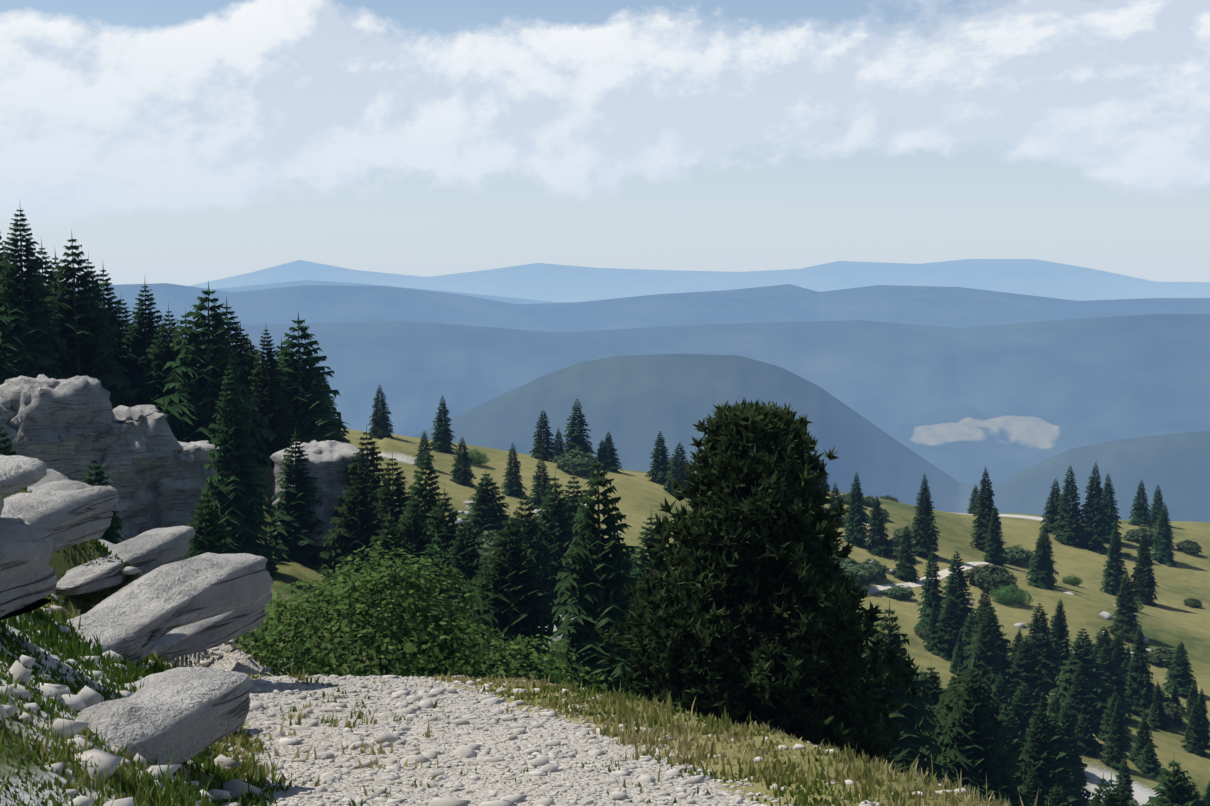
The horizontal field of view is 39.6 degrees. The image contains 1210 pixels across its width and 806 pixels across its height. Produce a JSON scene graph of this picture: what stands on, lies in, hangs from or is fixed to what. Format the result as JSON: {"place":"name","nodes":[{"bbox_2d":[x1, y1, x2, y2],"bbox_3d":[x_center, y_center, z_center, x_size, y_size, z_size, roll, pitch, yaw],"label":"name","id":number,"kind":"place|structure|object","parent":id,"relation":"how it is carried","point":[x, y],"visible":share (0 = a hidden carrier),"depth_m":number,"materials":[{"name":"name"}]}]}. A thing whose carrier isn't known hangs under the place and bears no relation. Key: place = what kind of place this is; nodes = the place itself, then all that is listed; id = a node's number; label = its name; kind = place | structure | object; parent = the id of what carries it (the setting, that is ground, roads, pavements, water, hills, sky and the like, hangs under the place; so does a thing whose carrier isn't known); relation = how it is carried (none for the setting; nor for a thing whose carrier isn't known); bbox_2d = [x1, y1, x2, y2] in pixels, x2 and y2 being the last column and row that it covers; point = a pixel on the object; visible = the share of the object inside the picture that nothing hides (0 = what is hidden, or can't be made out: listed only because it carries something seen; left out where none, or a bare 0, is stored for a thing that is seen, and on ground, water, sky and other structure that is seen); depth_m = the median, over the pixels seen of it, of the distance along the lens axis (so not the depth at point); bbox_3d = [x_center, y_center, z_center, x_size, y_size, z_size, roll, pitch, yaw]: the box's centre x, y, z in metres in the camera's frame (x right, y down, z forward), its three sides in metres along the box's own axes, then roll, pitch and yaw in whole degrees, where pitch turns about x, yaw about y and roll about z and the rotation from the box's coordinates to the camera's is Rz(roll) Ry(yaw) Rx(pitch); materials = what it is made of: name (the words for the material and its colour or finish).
{"place":"outdoors","nodes":[
{"label":"outdoors","id":0,"kind":"place"},
{"bbox_2d":[0,259,1209,805],"bbox_3d":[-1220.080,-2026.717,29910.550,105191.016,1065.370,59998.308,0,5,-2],"label":"ground","id":1,"kind":"structure","parent":0,"point":[1022,383],"depth_m":5824.40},
{"bbox_2d":[0,455,56,619],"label":"limestone rock","id":2,"kind":"object","parent":1,"relation":"on","point":[28,580],"visible":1,"depth_m":15.56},
{"bbox_2d":[0,197,71,384],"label":"spruce","id":3,"kind":"object","parent":1,"relation":"on","point":[31,353],"visible":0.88,"depth_m":121.42,"materials":[{"name":"green plant"}]},
{"bbox_2d":[0,486,118,552],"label":"limestone rock","id":4,"kind":"object","parent":1,"relation":"on","point":[71,517],"visible":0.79,"depth_m":25.83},
{"bbox_2d":[0,374,121,486],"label":"limestone rock","id":5,"kind":"object","parent":1,"relation":"on","point":[63,426],"visible":0.44,"depth_m":113.97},
{"bbox_2d":[40,229,138,409],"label":"spruce","id":6,"kind":"object","parent":1,"relation":"on","point":[84,347],"visible":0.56,"depth_m":125.57,"materials":[{"name":"green plant"}]},
{"bbox_2d":[82,459,130,544],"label":"spruce","id":7,"kind":"object","parent":1,"relation":"on","point":[110,535],"visible":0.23,"depth_m":84.10,"materials":[{"name":"green plant"}]},
{"bbox_2d":[95,267,137,405],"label":"spruce","id":8,"kind":"object","parent":1,"relation":"on","point":[116,319],"visible":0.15,"depth_m":137.86,"materials":[{"name":"green plant"}]},
{"bbox_2d":[55,526,194,594],"bbox_3d":[-8.818,2.825,30.660,1.060,0.657,4.156,1,5,14],"label":"limestone rock","id":9,"kind":"object","parent":1,"relation":"on","point":[145,552],"visible":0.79,"depth_m":30.52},
{"bbox_2d":[0,566,261,805],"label":"bank stones","id":10,"kind":"object","parent":1,"relation":"on","point":[86,696],"visible":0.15,"depth_m":12.82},
{"bbox_2d":[97,405,183,541],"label":"limestone rock","id":11,"kind":"object","parent":1,"relation":"on","point":[134,458],"visible":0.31,"depth_m":117.48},
{"bbox_2d":[119,283,170,406],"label":"spruce","id":12,"kind":"object","parent":1,"relation":"on","point":[136,350],"visible":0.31,"depth_m":136.69,"materials":[{"name":"green plant"}]},
{"bbox_2d":[132,319,190,427],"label":"spruce","id":13,"kind":"object","parent":1,"relation":"on","point":[151,385],"visible":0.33,"depth_m":133.97,"materials":[{"name":"green plant"}]},
{"bbox_2d":[76,666,252,765],"bbox_3d":[-3.809,2.594,13.097,0.941,0.519,3.196,2,5,20],"label":"limestone rock","id":14,"kind":"object","parent":1,"relation":"on","point":[187,713],"visible":0.6,"depth_m":13.38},
{"bbox_2d":[67,552,273,664],"bbox_3d":[-6.506,2.859,21.116,1.432,0.780,8.121,1,5,17],"label":"limestone rock","id":15,"kind":"object","parent":1,"relation":"on","point":[148,611],"visible":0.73,"depth_m":22.88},
{"bbox_2d":[153,440,220,543],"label":"limestone rock","id":16,"kind":"object","parent":1,"relation":"on","point":[176,500],"visible":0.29,"depth_m":119.44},
{"bbox_2d":[152,591,271,661],"bbox_3d":[-7.436,3.795,26.783,1.208,0.720,7.013,1,5,18],"label":"limestone rock","id":17,"kind":"object","parent":1,"relation":"on","point":[203,635],"visible":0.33,"depth_m":27.96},
{"bbox_2d":[183,488,247,632],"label":"spruce","id":18,"kind":"object","parent":1,"relation":"on","point":[197,546],"visible":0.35,"depth_m":72.69,"materials":[{"name":"green plant"}]},
{"bbox_2d":[154,280,278,467],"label":"spruce","id":19,"kind":"object","parent":1,"relation":"on","point":[190,402],"visible":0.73,"depth_m":130.46,"materials":[{"name":"green plant"}]},
{"bbox_2d":[203,296,264,432],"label":"spruce","id":20,"kind":"object","parent":1,"relation":"on","point":[243,378],"visible":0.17,"depth_m":138.01,"materials":[{"name":"green plant"}]},
{"bbox_2d":[193,354,287,576],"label":"spruce","id":21,"kind":"object","parent":1,"relation":"on","point":[240,503],"visible":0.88,"depth_m":112.53,"materials":[{"name":"green plant"}]},
{"bbox_2d":[247,328,301,467],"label":"spruce","id":22,"kind":"object","parent":1,"relation":"on","point":[277,412],"visible":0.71,"depth_m":134.89,"materials":[{"name":"green plant"}]},
{"bbox_2d":[262,432,334,574],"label":"spruce","id":23,"kind":"object","parent":1,"relation":"on","point":[288,516],"visible":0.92,"depth_m":124.00,"materials":[{"name":"green plant"}]},
{"bbox_2d":[265,310,350,443],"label":"spruce","id":24,"kind":"object","parent":1,"relation":"on","point":[318,425],"visible":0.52,"depth_m":138.14,"materials":[{"name":"green plant"}]},
{"bbox_2d":[270,440,370,563],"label":"limestone rock","id":25,"kind":"object","parent":1,"relation":"on","point":[328,462],"visible":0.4,"depth_m":126.20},
{"bbox_2d":[317,466,390,601],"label":"spruce","id":26,"kind":"object","parent":1,"relation":"on","point":[349,533],"visible":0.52,"depth_m":114.67,"materials":[{"name":"green plant"}]},
{"bbox_2d":[332,422,397,558],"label":"spruce","id":27,"kind":"object","parent":1,"relation":"on","point":[373,477],"visible":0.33,"depth_m":126.32,"materials":[{"name":"green plant"}]},
{"bbox_2d":[335,512,422,665],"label":"spruce","id":28,"kind":"object","parent":1,"relation":"on","point":[385,545],"visible":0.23,"depth_m":95.17,"materials":[{"name":"green plant"}]},
{"bbox_2d":[367,385,394,439],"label":"spruce","id":29,"kind":"object","parent":1,"relation":"on","point":[380,429],"visible":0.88,"depth_m":320.38,"materials":[{"name":"green plant"}]},
{"bbox_2d":[365,454,412,543],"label":"spruce","id":30,"kind":"object","parent":1,"relation":"on","point":[392,506],"visible":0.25,"depth_m":120.93,"materials":[{"name":"green plant"}]},
{"bbox_2d":[384,492,446,602],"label":"spruce","id":31,"kind":"object","parent":1,"relation":"on","point":[413,533],"visible":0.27,"depth_m":103.74,"materials":[{"name":"green plant"}]},
{"bbox_2d":[390,447,449,563],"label":"spruce","id":32,"kind":"object","parent":1,"relation":"on","point":[419,491],"visible":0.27,"depth_m":115.29,"materials":[{"name":"green plant"}]},
{"bbox_2d":[234,536,612,692],"bbox_3d":[-5.186,5.909,37.605,11.394,5.741,6.312,-1,5,-13],"label":"bush","id":33,"kind":"object","parent":1,"relation":"on","point":[381,628],"visible":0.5,"depth_m":36.79,"materials":[{"name":"green plant"}]},
{"bbox_2d":[392,533,478,672],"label":"spruce","id":34,"kind":"object","parent":1,"relation":"on","point":[433,551],"visible":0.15,"depth_m":95.53,"materials":[{"name":"green plant"}]},
{"bbox_2d":[430,394,457,453],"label":"spruce","id":35,"kind":"object","parent":1,"relation":"on","point":[442,439],"visible":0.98,"depth_m":317.38,"materials":[{"name":"green plant"}]},
{"bbox_2d":[422,488,471,587],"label":"spruce","id":36,"kind":"object","parent":1,"relation":"on","point":[438,527],"visible":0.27,"depth_m":109.85,"materials":[{"name":"green plant"}]},
{"bbox_2d":[450,437,476,487],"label":"spruce","id":37,"kind":"object","parent":1,"relation":"on","point":[462,475],"visible":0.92,"depth_m":290.40,"materials":[{"name":"green plant"}]},
{"bbox_2d":[445,518,485,630],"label":"spruce","id":38,"kind":"object","parent":1,"relation":"on","point":[463,562],"visible":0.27,"depth_m":105.52,"materials":[{"name":"green plant"}]},
{"bbox_2d":[22,570,926,805],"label":"track stones","id":39,"kind":"object","parent":1,"relation":"on","point":[387,738],"visible":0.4,"depth_m":17.01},
{"bbox_2d":[460,473,512,542],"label":"spruce","id":40,"kind":"object","parent":1,"relation":"on","point":[478,520],"visible":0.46,"depth_m":177.94,"materials":[{"name":"green plant"}]},
{"bbox_2d":[197,642,800,805],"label":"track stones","id":41,"kind":"object","parent":1,"relation":"on","point":[573,799],"visible":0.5,"depth_m":16.39,"materials":[{"name":"gravel"}]},
{"bbox_2d":[455,510,562,680],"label":"spruce","id":42,"kind":"object","parent":1,"relation":"on","point":[528,616],"visible":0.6,"depth_m":87.17,"materials":[{"name":"green plant"}]},
{"bbox_2d":[501,443,527,497],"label":"spruce","id":43,"kind":"object","parent":1,"relation":"on","point":[513,486],"visible":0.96,"depth_m":290.97,"materials":[{"name":"green plant"}]},
{"bbox_2d":[0,487,1048,805],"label":"grass tufts","id":44,"kind":"object","parent":1,"relation":"on","point":[46,631],"visible":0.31,"depth_m":15.18,"materials":[{"name":"plant"}]},
{"bbox_2d":[507,494,556,613],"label":"spruce","id":45,"kind":"object","parent":1,"relation":"on","point":[539,557],"visible":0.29,"depth_m":133.53,"materials":[{"name":"green plant"}]},
{"bbox_2d":[528,456,553,510],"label":"spruce","id":46,"kind":"object","parent":1,"relation":"on","point":[536,500],"visible":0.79,"depth_m":283.34,"materials":[{"name":"green plant"}]},
{"bbox_2d":[529,410,554,461],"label":"spruce","id":47,"kind":"object","parent":1,"relation":"on","point":[539,449],"visible":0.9,"depth_m":334.84,"materials":[{"name":"green plant"}]},
{"bbox_2d":[527,467,597,610],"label":"spruce","id":48,"kind":"object","parent":1,"relation":"on","point":[552,539],"visible":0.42,"depth_m":142.30,"materials":[{"name":"green plant"}]},
{"bbox_2d":[551,449,600,474],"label":"bush","id":49,"kind":"object","parent":1,"relation":"on","point":[570,461],"visible":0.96,"depth_m":322.33,"materials":[{"name":"green plant"}]},
{"bbox_2d":[562,399,595,459],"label":"spruce","id":50,"kind":"object","parent":1,"relation":"on","point":[575,441],"visible":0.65,"depth_m":337.06,"materials":[{"name":"green plant"}]},
{"bbox_2d":[541,450,653,697],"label":"spruce","id":51,"kind":"object","parent":1,"relation":"on","point":[583,637],"visible":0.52,"depth_m":76.06,"materials":[{"name":"green plant"}]},
{"bbox_2d":[623,508,671,652],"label":"spruce","id":52,"kind":"object","parent":1,"relation":"on","point":[644,561],"visible":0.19,"depth_m":119.51,"materials":[{"name":"green plant"}]},
{"bbox_2d":[645,431,671,485],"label":"spruce","id":53,"kind":"object","parent":1,"relation":"on","point":[657,473],"visible":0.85,"depth_m":333.25,"materials":[{"name":"green plant"}]},
{"bbox_2d":[661,443,693,497],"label":"spruce","id":54,"kind":"object","parent":1,"relation":"on","point":[673,475],"visible":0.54,"depth_m":325.40,"materials":[{"name":"green plant"}]},
{"bbox_2d":[454,679,967,805],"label":"verge stones","id":55,"kind":"object","parent":1,"relation":"on","point":[800,746],"visible":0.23,"depth_m":16.15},
{"bbox_2d":[594,398,926,772],"bbox_3d":[3.193,5.819,35.273,6.885,11.863,6.428,-3,6,-36],"label":"mountain pine","id":56,"kind":"object","parent":1,"relation":"on","point":[759,618],"visible":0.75,"depth_m":33.75,"materials":[{"name":"green plant"}]},
{"bbox_2d":[842,471,869,547],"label":"spruce","id":57,"kind":"object","parent":1,"relation":"on","point":[854,530],"visible":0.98,"depth_m":316.74,"materials":[{"name":"green plant"}]},
{"bbox_2d":[863,496,891,557],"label":"spruce","id":58,"kind":"object","parent":1,"relation":"on","point":[877,544],"visible":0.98,"depth_m":314.15,"materials":[{"name":"green plant"}]},
{"bbox_2d":[861,599,950,781],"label":"spruce","id":59,"kind":"object","parent":1,"relation":"on","point":[911,742],"visible":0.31,"depth_m":100.78,"materials":[{"name":"green plant"}]},
{"bbox_2d":[892,526,919,582],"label":"spruce","id":60,"kind":"object","parent":1,"relation":"on","point":[904,565],"visible":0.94,"depth_m":300.73,"materials":[{"name":"green plant"}]},
{"bbox_2d":[910,470,940,559],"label":"spruce","id":61,"kind":"object","parent":1,"relation":"on","point":[924,527],"visible":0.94,"depth_m":319.56,"materials":[{"name":"green plant"}]},
{"bbox_2d":[914,550,943,630],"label":"spruce","id":62,"kind":"object","parent":1,"relation":"on","point":[929,593],"visible":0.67,"depth_m":261.00,"materials":[{"name":"green plant"}]},
{"bbox_2d":[910,667,948,755],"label":"spruce","id":63,"kind":"object","parent":1,"relation":"on","point":[934,684],"visible":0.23,"depth_m":145.63,"materials":[{"name":"green plant"}]},
{"bbox_2d":[930,594,963,661],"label":"spruce","id":64,"kind":"object","parent":1,"relation":"on","point":[945,640],"visible":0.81,"depth_m":249.48,"materials":[{"name":"green plant"}]},
{"bbox_2d":[937,551,976,644],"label":"spruce","id":65,"kind":"object","parent":1,"relation":"on","point":[953,589],"visible":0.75,"depth_m":259.04,"materials":[{"name":"green plant"}]},
{"bbox_2d":[917,659,1033,805],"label":"spruce","id":66,"kind":"object","parent":1,"relation":"on","point":[944,712],"visible":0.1,"depth_m":113.27,"materials":[{"name":"green plant"}]},
{"bbox_2d":[936,662,1018,804],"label":"spruce","id":67,"kind":"object","parent":1,"relation":"on","point":[969,735],"visible":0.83,"depth_m":107.14,"materials":[{"name":"green plant"}]},
{"bbox_2d":[970,465,1002,552],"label":"spruce","id":68,"kind":"object","parent":1,"relation":"on","point":[986,503],"visible":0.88,"depth_m":350.20,"materials":[{"name":"green plant"}]},
{"bbox_2d":[962,603,1013,696],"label":"spruce","id":69,"kind":"object","parent":1,"relation":"on","point":[1005,658],"visible":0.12,"depth_m":227.29,"materials":[{"name":"green plant"}]},
{"bbox_2d":[967,608,1012,712],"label":"spruce","id":70,"kind":"object","parent":1,"relation":"on","point":[988,669],"visible":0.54,"depth_m":221.29,"materials":[{"name":"green plant"}]},
{"bbox_2d":[965,564,1017,590],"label":"bush","id":71,"kind":"object","parent":1,"relation":"on","point":[995,577],"visible":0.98,"depth_m":302.85,"materials":[{"name":"green plant"}]},
{"bbox_2d":[982,506,1007,566],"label":"spruce","id":72,"kind":"object","parent":1,"relation":"on","point":[995,550],"visible":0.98,"depth_m":335.51,"materials":[{"name":"green plant"}]},
{"bbox_2d":[990,584,1033,605],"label":"bush","id":73,"kind":"object","parent":1,"relation":"on","point":[1005,598],"visible":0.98,"depth_m":294.61,"materials":[{"name":"green plant"}]},
{"bbox_2d":[1010,683,1040,750],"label":"spruce","id":74,"kind":"object","parent":1,"relation":"on","point":[1027,699],"visible":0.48,"depth_m":208.26,"materials":[{"name":"green plant"}]},
{"bbox_2d":[1003,637,1052,716],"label":"spruce","id":75,"kind":"object","parent":1,"relation":"on","point":[1033,688],"visible":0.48,"depth_m":223.53,"materials":[{"name":"green plant"}]},
{"bbox_2d":[1025,530,1054,589],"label":"spruce","id":76,"kind":"object","parent":1,"relation":"on","point":[1040,575],"visible":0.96,"depth_m":310.72,"materials":[{"name":"green plant"}]},
{"bbox_2d":[1014,694,1070,804],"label":"spruce","id":77,"kind":"object","parent":1,"relation":"on","point":[1033,758],"visible":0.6,"depth_m":147.93,"materials":[{"name":"green plant"}]},
{"bbox_2d":[1020,599,1065,690],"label":"spruce","id":78,"kind":"object","parent":1,"relation":"on","point":[1046,652],"visible":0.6,"depth_m":247.94,"materials":[{"name":"green plant"}]},
{"bbox_2d":[1040,479,1061,534],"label":"spruce","id":79,"kind":"object","parent":1,"relation":"on","point":[1050,513],"visible":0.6,"depth_m":380.41,"materials":[{"name":"green plant"}]},
{"bbox_2d":[1020,708,1091,805],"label":"spruce","id":80,"kind":"object","parent":1,"relation":"on","point":[1065,763],"visible":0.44,"depth_m":159.30,"materials":[{"name":"green plant"}]},
{"bbox_2d":[1048,595,1072,670],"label":"spruce","id":81,"kind":"object","parent":1,"relation":"on","point":[1058,628],"visible":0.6,"depth_m":258.97,"materials":[{"name":"green plant"}]},
{"bbox_2d":[1050,463,1084,546],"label":"spruce","id":82,"kind":"object","parent":1,"relation":"on","point":[1067,533],"visible":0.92,"depth_m":371.71,"materials":[{"name":"green plant"}]},
{"bbox_2d":[1056,695,1090,805],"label":"spruce","id":83,"kind":"object","parent":1,"relation":"on","point":[1066,719],"visible":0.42,"depth_m":182.39,"materials":[{"name":"green plant"}]},
{"bbox_2d":[1048,629,1110,733],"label":"spruce","id":84,"kind":"object","parent":1,"relation":"on","point":[1085,662],"visible":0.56,"depth_m":230.61,"materials":[{"name":"green plant"}]},
{"bbox_2d":[1064,666,1103,752],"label":"spruce","id":85,"kind":"object","parent":1,"relation":"on","point":[1076,701],"visible":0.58,"depth_m":220.33,"materials":[{"name":"green plant"}]},
{"bbox_2d":[1073,715,1102,758],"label":"spruce","id":86,"kind":"object","parent":1,"relation":"on","point":[1090,749],"visible":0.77,"depth_m":216.47,"materials":[{"name":"green plant"}]},
{"bbox_2d":[1076,463,1109,554],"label":"spruce","id":87,"kind":"object","parent":1,"relation":"on","point":[1092,522],"visible":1,"depth_m":370.06,"materials":[{"name":"green plant"}]},
{"bbox_2d":[1099,473,1123,545],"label":"spruce","id":88,"kind":"object","parent":1,"relation":"on","point":[1112,517],"visible":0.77,"depth_m":379.95,"materials":[{"name":"green plant"}]},
{"bbox_2d":[1100,699,1126,770],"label":"spruce","id":89,"kind":"object","parent":1,"relation":"on","point":[1114,751],"visible":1,"depth_m":213.71,"materials":[{"name":"green plant"}]},
{"bbox_2d":[1100,528,1126,595],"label":"spruce","id":90,"kind":"object","parent":1,"relation":"on","point":[1112,582],"visible":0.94,"depth_m":329.81,"materials":[{"name":"green plant"}]},
{"bbox_2d":[1093,644,1133,724],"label":"spruce","id":91,"kind":"object","parent":1,"relation":"on","point":[1107,666],"visible":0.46,"depth_m":239.84,"materials":[{"name":"green plant"}]},
{"bbox_2d":[1107,571,1141,641],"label":"spruce","id":92,"kind":"object","parent":1,"relation":"on","point":[1125,615],"visible":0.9,"depth_m":288.10,"materials":[{"name":"green plant"}]},
{"bbox_2d":[1123,626,1155,717],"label":"spruce","id":93,"kind":"object","parent":1,"relation":"on","point":[1139,694],"visible":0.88,"depth_m":246.17,"materials":[{"name":"green plant"}]},
{"bbox_2d":[1128,479,1153,526],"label":"spruce","id":94,"kind":"object","parent":1,"relation":"on","point":[1140,515],"visible":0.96,"depth_m":417.44,"materials":[{"name":"green plant"}]},
{"bbox_2d":[1126,712,1156,765],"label":"spruce","id":95,"kind":"object","parent":1,"relation":"on","point":[1141,740],"visible":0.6,"depth_m":218.07,"materials":[{"name":"green plant"}]},
{"bbox_2d":[1130,528,1158,606],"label":"spruce","id":96,"kind":"object","parent":1,"relation":"on","point":[1144,581],"visible":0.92,"depth_m":328.47,"materials":[{"name":"green plant"}]},
{"bbox_2d":[1150,501,1175,566],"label":"spruce","id":97,"kind":"object","parent":1,"relation":"on","point":[1162,554],"visible":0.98,"depth_m":371.59,"materials":[{"name":"green plant"}]},
{"bbox_2d":[1142,759,1202,805],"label":"spruce","id":98,"kind":"object","parent":1,"relation":"on","point":[1180,789],"visible":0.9,"depth_m":121.10,"materials":[{"name":"green plant"}]},
{"bbox_2d":[1162,641,1196,698],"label":"spruce","id":99,"kind":"object","parent":1,"relation":"on","point":[1180,676],"visible":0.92,"depth_m":264.32,"materials":[{"name":"green plant"}]},
{"bbox_2d":[1180,701,1206,756],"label":"spruce","id":100,"kind":"object","parent":1,"relation":"on","point":[1194,737],"visible":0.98,"depth_m":232.90,"materials":[{"name":"green plant"}]},
{"bbox_2d":[0,0,1209,285],"label":"sky","id":101,"kind":"structure","parent":0,"point":[179,142],"materials":[{"name":"blue"}]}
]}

